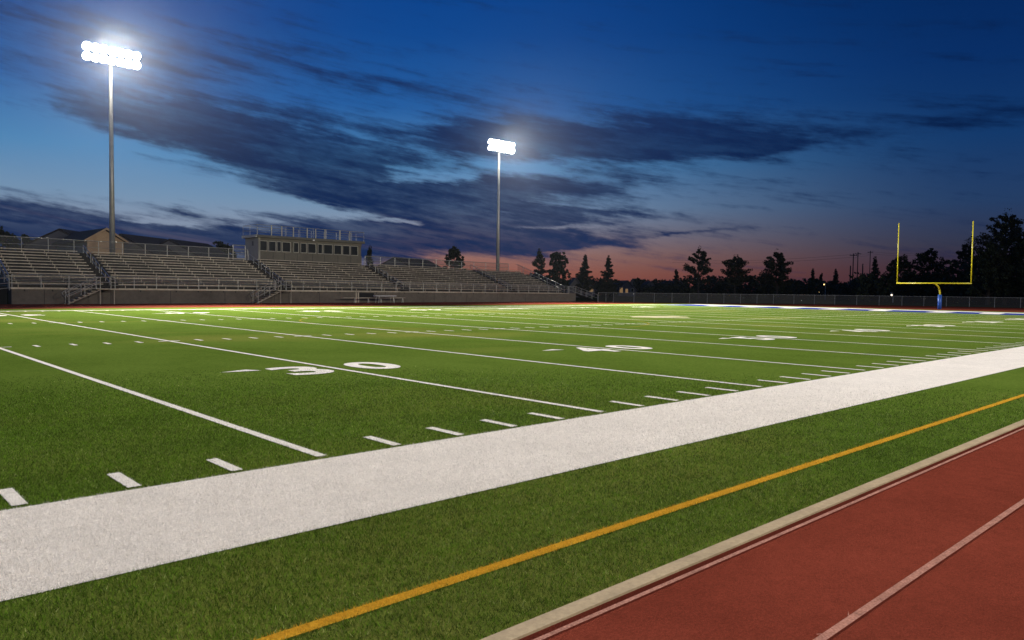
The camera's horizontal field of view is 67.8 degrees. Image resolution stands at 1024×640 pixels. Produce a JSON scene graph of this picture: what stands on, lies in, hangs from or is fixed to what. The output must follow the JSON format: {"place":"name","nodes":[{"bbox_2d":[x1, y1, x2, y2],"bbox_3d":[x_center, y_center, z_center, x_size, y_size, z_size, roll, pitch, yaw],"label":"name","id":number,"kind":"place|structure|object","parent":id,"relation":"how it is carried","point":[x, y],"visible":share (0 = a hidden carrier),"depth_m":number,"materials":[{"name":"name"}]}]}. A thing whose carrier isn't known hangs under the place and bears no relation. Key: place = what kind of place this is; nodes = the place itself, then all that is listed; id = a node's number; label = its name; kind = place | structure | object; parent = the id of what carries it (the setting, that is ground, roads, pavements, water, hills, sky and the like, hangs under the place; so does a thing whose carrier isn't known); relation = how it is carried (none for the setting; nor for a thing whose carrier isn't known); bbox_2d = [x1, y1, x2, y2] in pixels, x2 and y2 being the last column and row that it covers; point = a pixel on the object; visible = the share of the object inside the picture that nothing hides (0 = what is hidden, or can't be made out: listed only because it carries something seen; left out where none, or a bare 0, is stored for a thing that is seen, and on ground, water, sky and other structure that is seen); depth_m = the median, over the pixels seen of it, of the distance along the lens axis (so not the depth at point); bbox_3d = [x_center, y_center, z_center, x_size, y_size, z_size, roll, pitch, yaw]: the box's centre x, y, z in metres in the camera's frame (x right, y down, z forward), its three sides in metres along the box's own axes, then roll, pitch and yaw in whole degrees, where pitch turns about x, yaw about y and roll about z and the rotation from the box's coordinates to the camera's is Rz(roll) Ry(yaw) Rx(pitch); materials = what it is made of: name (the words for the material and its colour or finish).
{"place":"outdoors","nodes":[
{"label":"outdoors","id":0,"kind":"place"},
{"bbox_2d":[18,228,77,251],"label":"house","id":1,"kind":"structure","parent":0,"point":[40,243],"depth_m":98.55,"materials":[{"name":"grey"}]},
{"bbox_2d":[82,42,140,253],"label":"floodlight tower","id":2,"kind":"structure","parent":0,"point":[111,60],"depth_m":77.18,"materials":[{"name":"metal"}]},
{"bbox_2d":[378,257,441,268],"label":"house","id":3,"kind":"structure","parent":0,"point":[412,262],"depth_m":152.24,"materials":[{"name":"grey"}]},
{"bbox_2d":[487,139,514,270],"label":"floodlight tower","id":4,"kind":"structure","parent":0,"point":[498,148],"depth_m":113.59,"materials":[{"name":"grey metal"}]},
{"bbox_2d":[0,303,1023,639],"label":"turf field","id":5,"kind":"structure","parent":0,"point":[80,347],"depth_m":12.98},
{"bbox_2d":[299,314,649,329],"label":"soccer centre marks","id":6,"kind":"object","parent":5,"relation":"on","point":[477,320],"visible":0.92,"depth_m":37.45,"materials":[{"name":"yellow paint"}]},
{"bbox_2d":[442,306,574,308],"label":"thin turf patch","id":7,"kind":"object","parent":5,"relation":"on","point":[533,307],"visible":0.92,"depth_m":68.75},
{"bbox_2d":[0,305,1017,505],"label":"hash marks","id":8,"kind":"object","parent":5,"relation":"on","point":[118,479],"visible":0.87,"depth_m":9.12,"materials":[{"name":"white paint"}]},
{"bbox_2d":[0,304,1023,599],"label":"sideline band","id":9,"kind":"object","parent":5,"relation":"on","point":[940,372],"visible":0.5,"depth_m":6.97,"materials":[{"name":"white paint"}]},
{"bbox_2d":[0,305,1023,455],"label":"yard lines","id":10,"kind":"object","parent":5,"relation":"on","point":[193,412],"visible":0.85,"depth_m":17.77,"materials":[{"name":"white paint"}]},
{"bbox_2d":[0,307,1023,374],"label":"yard numbers","id":11,"kind":"object","parent":5,"relation":"on","point":[356,364],"visible":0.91,"depth_m":17.52,"materials":[{"name":"white paint"}]},
{"bbox_2d":[256,394,1023,639],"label":"soccer touchline","id":12,"kind":"object","parent":5,"relation":"on","point":[403,597],"depth_m":4.99,"materials":[{"name":"yellow paint"}]},
{"bbox_2d":[630,316,689,317],"bbox_3d":[9.534,-0.215,50.044,4.598,0.001,3.399,0,3,-18],"label":"field number","id":13,"kind":"object","parent":5,"relation":"on","point":[661,316],"visible":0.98,"depth_m":49.94,"materials":[{"name":"white paint"}]},
{"bbox_2d":[684,304,1023,314],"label":"end zone","id":14,"kind":"object","parent":5,"relation":"on","point":[859,309],"visible":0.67,"depth_m":77.15,"materials":[{"name":"blue paint"}]},
{"bbox_2d":[712,305,1003,313],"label":"end zone blocks","id":15,"kind":"structure","parent":14,"relation":"on","point":[877,310],"depth_m":74.72,"materials":[{"name":"white paint"}]},
{"bbox_2d":[692,304,1023,313],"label":"end line band","id":16,"kind":"object","parent":5,"relation":"on","point":[858,308],"visible":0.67,"depth_m":82.19,"materials":[{"name":"white paint"}]},
{"bbox_2d":[0,301,1023,639],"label":"running track","id":17,"kind":"structure","parent":0,"point":[812,579],"depth_m":4.78,"materials":[{"name":"red rubber"}]},
{"bbox_2d":[45,302,1023,639],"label":"track lane lines","id":18,"kind":"object","parent":17,"relation":"on","point":[853,616],"visible":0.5,"depth_m":4.82,"materials":[{"name":"paint"}]},
{"bbox_2d":[896,221,973,308],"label":"goal post","id":19,"kind":"object","parent":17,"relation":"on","point":[939,306],"visible":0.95,"depth_m":84.76,"materials":[{"name":"yellow metal"}]},
{"bbox_2d":[0,0,1023,290],"label":"sky","id":20,"kind":"structure","parent":0,"point":[645,134],"materials":[{"name":"blue"}]},
{"bbox_2d":[7,293,1023,307],"bbox_3d":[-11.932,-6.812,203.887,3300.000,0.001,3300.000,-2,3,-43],"label":"ground","id":21,"kind":"structure","parent":0,"point":[826,301],"depth_m":133.10,"materials":[{"name":"green plant"}]},
{"bbox_2d":[0,226,23,292],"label":"leafy tree","id":22,"kind":"object","parent":21,"relation":"on","point":[3,239],"visible":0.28,"depth_m":123.96,"materials":[{"name":"green plant"}]},
{"bbox_2d":[20,234,30,250],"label":"leafy tree","id":23,"kind":"object","parent":21,"relation":"on","point":[25,240],"visible":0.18,"depth_m":129.04,"materials":[{"name":"green plant"}]},
{"bbox_2d":[52,228,128,254],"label":"house","id":24,"kind":"structure","parent":21,"relation":"on","point":[95,235],"depth_m":92.10,"materials":[{"name":"beige"}]},
{"bbox_2d":[118,233,187,256],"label":"house","id":25,"kind":"structure","parent":21,"relation":"on","point":[148,241],"depth_m":98.97,"materials":[{"name":"grey"}]},
{"bbox_2d":[160,239,234,259],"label":"house","id":26,"kind":"structure","parent":21,"relation":"on","point":[202,250],"depth_m":105.90,"materials":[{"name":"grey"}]},
{"bbox_2d":[213,241,236,257],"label":"leafy tree","id":27,"kind":"object","parent":21,"relation":"on","point":[220,245],"visible":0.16,"depth_m":129.12,"materials":[{"name":"green plant"}]},
{"bbox_2d":[0,235,597,303],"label":"bleachers","id":28,"kind":"object","parent":21,"relation":"on","point":[38,277],"visible":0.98,"depth_m":77.69,"materials":[{"name":"metal"}]},
{"bbox_2d":[242,224,364,264],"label":"press box","id":29,"kind":"object","parent":28,"relation":"on","point":[271,247],"visible":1,"depth_m":89.99,"materials":[{"name":"grey"}]},
{"bbox_2d":[259,240,266,250],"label":"window","id":30,"kind":"structure","parent":29,"relation":"in","point":[263,244],"depth_m":86.57,"materials":[{"name":"black glass"}]},
{"bbox_2d":[268,241,275,251],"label":"window","id":31,"kind":"structure","parent":29,"relation":"in","point":[271,244],"depth_m":87.29,"materials":[{"name":"black glass"}]},
{"bbox_2d":[276,241,280,251],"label":"window","id":32,"kind":"structure","parent":29,"relation":"in","point":[278,244],"depth_m":87.82,"materials":[{"name":"black glass"}]},
{"bbox_2d":[282,242,290,251],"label":"window","id":33,"kind":"structure","parent":29,"relation":"in","point":[286,246],"depth_m":88.50,"materials":[{"name":"black glass"}]},
{"bbox_2d":[293,242,298,252],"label":"window","id":34,"kind":"structure","parent":29,"relation":"in","point":[295,245],"depth_m":89.29,"materials":[{"name":"black glass"}]},
{"bbox_2d":[300,243,306,252],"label":"window","id":35,"kind":"structure","parent":29,"relation":"in","point":[303,246],"depth_m":89.97,"materials":[{"name":"black glass"}]},
{"bbox_2d":[307,243,315,253],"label":"window","id":36,"kind":"structure","parent":29,"relation":"in","point":[311,248],"depth_m":90.68,"materials":[{"name":"black glass"}]},
{"bbox_2d":[317,244,322,253],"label":"window","id":37,"kind":"structure","parent":29,"relation":"in","point":[319,246],"depth_m":91.44,"materials":[{"name":"black glass"}]},
{"bbox_2d":[323,244,332,253],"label":"window","id":38,"kind":"structure","parent":29,"relation":"in","point":[327,249],"depth_m":92.15,"materials":[{"name":"black glass"}]},
{"bbox_2d":[333,245,341,254],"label":"window","id":39,"kind":"structure","parent":29,"relation":"in","point":[337,249],"depth_m":93.08,"materials":[{"name":"black glass"}]},
{"bbox_2d":[342,245,349,254],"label":"window","id":40,"kind":"structure","parent":29,"relation":"in","point":[345,249],"depth_m":93.85,"materials":[{"name":"black glass"}]},
{"bbox_2d":[350,246,357,255],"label":"window","id":41,"kind":"structure","parent":29,"relation":"in","point":[353,249],"depth_m":94.68,"materials":[{"name":"black glass"}]},
{"bbox_2d":[366,246,373,265],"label":"spruce tree","id":42,"kind":"object","parent":21,"relation":"on","point":[368,255],"visible":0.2,"depth_m":139.44,"materials":[{"name":"green plant"}]},
{"bbox_2d":[443,246,465,269],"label":"leafy tree","id":43,"kind":"object","parent":21,"relation":"on","point":[453,253],"visible":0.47,"depth_m":148.96,"materials":[{"name":"green plant"}]},
{"bbox_2d":[530,248,548,285],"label":"pine tree","id":44,"kind":"object","parent":21,"relation":"on","point":[539,259],"visible":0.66,"depth_m":149.35,"materials":[{"name":"green plant"}]},
{"bbox_2d":[546,252,570,292],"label":"leafy tree","id":45,"kind":"object","parent":21,"relation":"on","point":[556,271],"visible":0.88,"depth_m":155.09,"materials":[{"name":"green plant"}]},
{"bbox_2d":[566,277,582,296],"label":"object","id":46,"kind":"structure","parent":21,"relation":"on","point":[573,281],"depth_m":165.44,"materials":[{"name":"grey"}]},
{"bbox_2d":[574,254,594,296],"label":"spruce tree","id":47,"kind":"object","parent":21,"relation":"on","point":[584,273],"visible":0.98,"depth_m":164.47,"materials":[{"name":"green plant"}]},
{"bbox_2d":[596,255,619,296],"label":"spruce tree","id":48,"kind":"object","parent":21,"relation":"on","point":[606,274],"visible":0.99,"depth_m":169.46,"materials":[{"name":"green plant"}]},
{"bbox_2d":[611,280,637,295],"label":"house","id":49,"kind":"structure","parent":21,"relation":"on","point":[626,288],"depth_m":210.62,"materials":[{"name":"grey"}]},
{"bbox_2d":[642,281,658,294],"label":"house","id":50,"kind":"structure","parent":21,"relation":"on","point":[648,283],"depth_m":220.42,"materials":[{"name":"grey"}]},
{"bbox_2d":[660,280,682,295],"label":"house","id":51,"kind":"structure","parent":21,"relation":"on","point":[670,284],"depth_m":229.63,"materials":[{"name":"grey"}]},
{"bbox_2d":[671,269,680,296],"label":"spruce tree","id":52,"kind":"object","parent":21,"relation":"on","point":[676,279],"visible":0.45,"depth_m":199.53,"materials":[{"name":"green plant"}]},
{"bbox_2d":[683,245,712,298],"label":"pine tree","id":53,"kind":"object","parent":21,"relation":"on","point":[694,270],"visible":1,"depth_m":169.10,"materials":[{"name":"green plant"}]},
{"bbox_2d":[717,255,752,298],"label":"pine tree","id":54,"kind":"object","parent":21,"relation":"on","point":[734,264],"visible":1,"depth_m":171.15,"materials":[{"name":"green plant"}]},
{"bbox_2d":[480,419,1023,639],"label":"track kerb","id":55,"kind":"structure","parent":21,"relation":"on","point":[544,621],"depth_m":5.02,"materials":[{"name":"concrete"}]},
{"bbox_2d":[753,249,794,299],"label":"pine tree","id":56,"kind":"object","parent":21,"relation":"on","point":[771,264],"visible":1,"depth_m":167.10,"materials":[{"name":"green plant"}]},
{"bbox_2d":[528,274,1023,299],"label":"treeline","id":57,"kind":"object","parent":21,"relation":"on","point":[639,281],"visible":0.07,"depth_m":232.72,"materials":[{"name":"green plant"}]},
{"bbox_2d":[565,261,1023,304],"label":"undergrowth","id":58,"kind":"object","parent":21,"relation":"on","point":[868,287],"visible":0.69,"depth_m":151.92,"materials":[{"name":"green plant"}]},
{"bbox_2d":[598,292,1020,307],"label":"chain link fence","id":59,"kind":"object","parent":21,"relation":"on","point":[834,303],"visible":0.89,"depth_m":107.53,"materials":[{"name":"metal"}]},
{"bbox_2d":[808,268,815,296],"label":"spruce tree","id":60,"kind":"object","parent":21,"relation":"on","point":[812,278],"visible":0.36,"depth_m":199.62,"materials":[{"name":"green plant"}]},
{"bbox_2d":[818,273,822,289],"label":"spruce tree","id":61,"kind":"object","parent":21,"relation":"on","point":[820,277],"visible":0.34,"depth_m":204.70,"materials":[{"name":"green plant"}]},
{"bbox_2d":[831,269,841,290],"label":"spruce tree","id":62,"kind":"object","parent":21,"relation":"on","point":[835,281],"visible":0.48,"depth_m":199.55,"materials":[{"name":"green plant"}]},
{"bbox_2d":[850,253,856,278],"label":"utility pole","id":63,"kind":"object","parent":21,"relation":"on","point":[853,255],"visible":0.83,"depth_m":249.43,"materials":[{"name":"brown wood"}]},
{"bbox_2d":[678,252,911,262],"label":"power lines","id":64,"kind":"object","parent":63,"relation":"attached to","point":[827,256],"visible":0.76,"depth_m":276.71,"materials":[{"name":"grey"}]},
{"bbox_2d":[869,256,886,300],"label":"spruce tree","id":65,"kind":"object","parent":21,"relation":"on","point":[876,270],"visible":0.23,"depth_m":164.46,"materials":[{"name":"green plant"}]},
{"bbox_2d":[881,254,917,301],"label":"leafy tree","id":66,"kind":"object","parent":21,"relation":"on","point":[904,265],"visible":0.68,"depth_m":148.72,"materials":[{"name":"green plant"}]},
{"bbox_2d":[907,248,950,301],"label":"leafy tree","id":67,"kind":"object","parent":21,"relation":"on","point":[921,260],"visible":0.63,"depth_m":148.85,"materials":[{"name":"green plant"}]},
{"bbox_2d":[945,240,976,301],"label":"pine tree","id":68,"kind":"object","parent":21,"relation":"on","point":[962,254],"visible":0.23,"depth_m":144.86,"materials":[{"name":"green plant"}]},
{"bbox_2d":[965,244,1014,304],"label":"leafy tree","id":69,"kind":"object","parent":21,"relation":"on","point":[988,263],"visible":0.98,"depth_m":120.81,"materials":[{"name":"green plant"}]},
{"bbox_2d":[957,208,1023,304],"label":"pine tree","id":70,"kind":"object","parent":21,"relation":"on","point":[999,240],"visible":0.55,"depth_m":123.92,"materials":[{"name":"green plant"}]},
{"bbox_2d":[582,283,596,295],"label":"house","id":71,"kind":"structure","parent":0,"point":[593,291],"depth_m":200.50,"materials":[{"name":"grey"}]}
]}

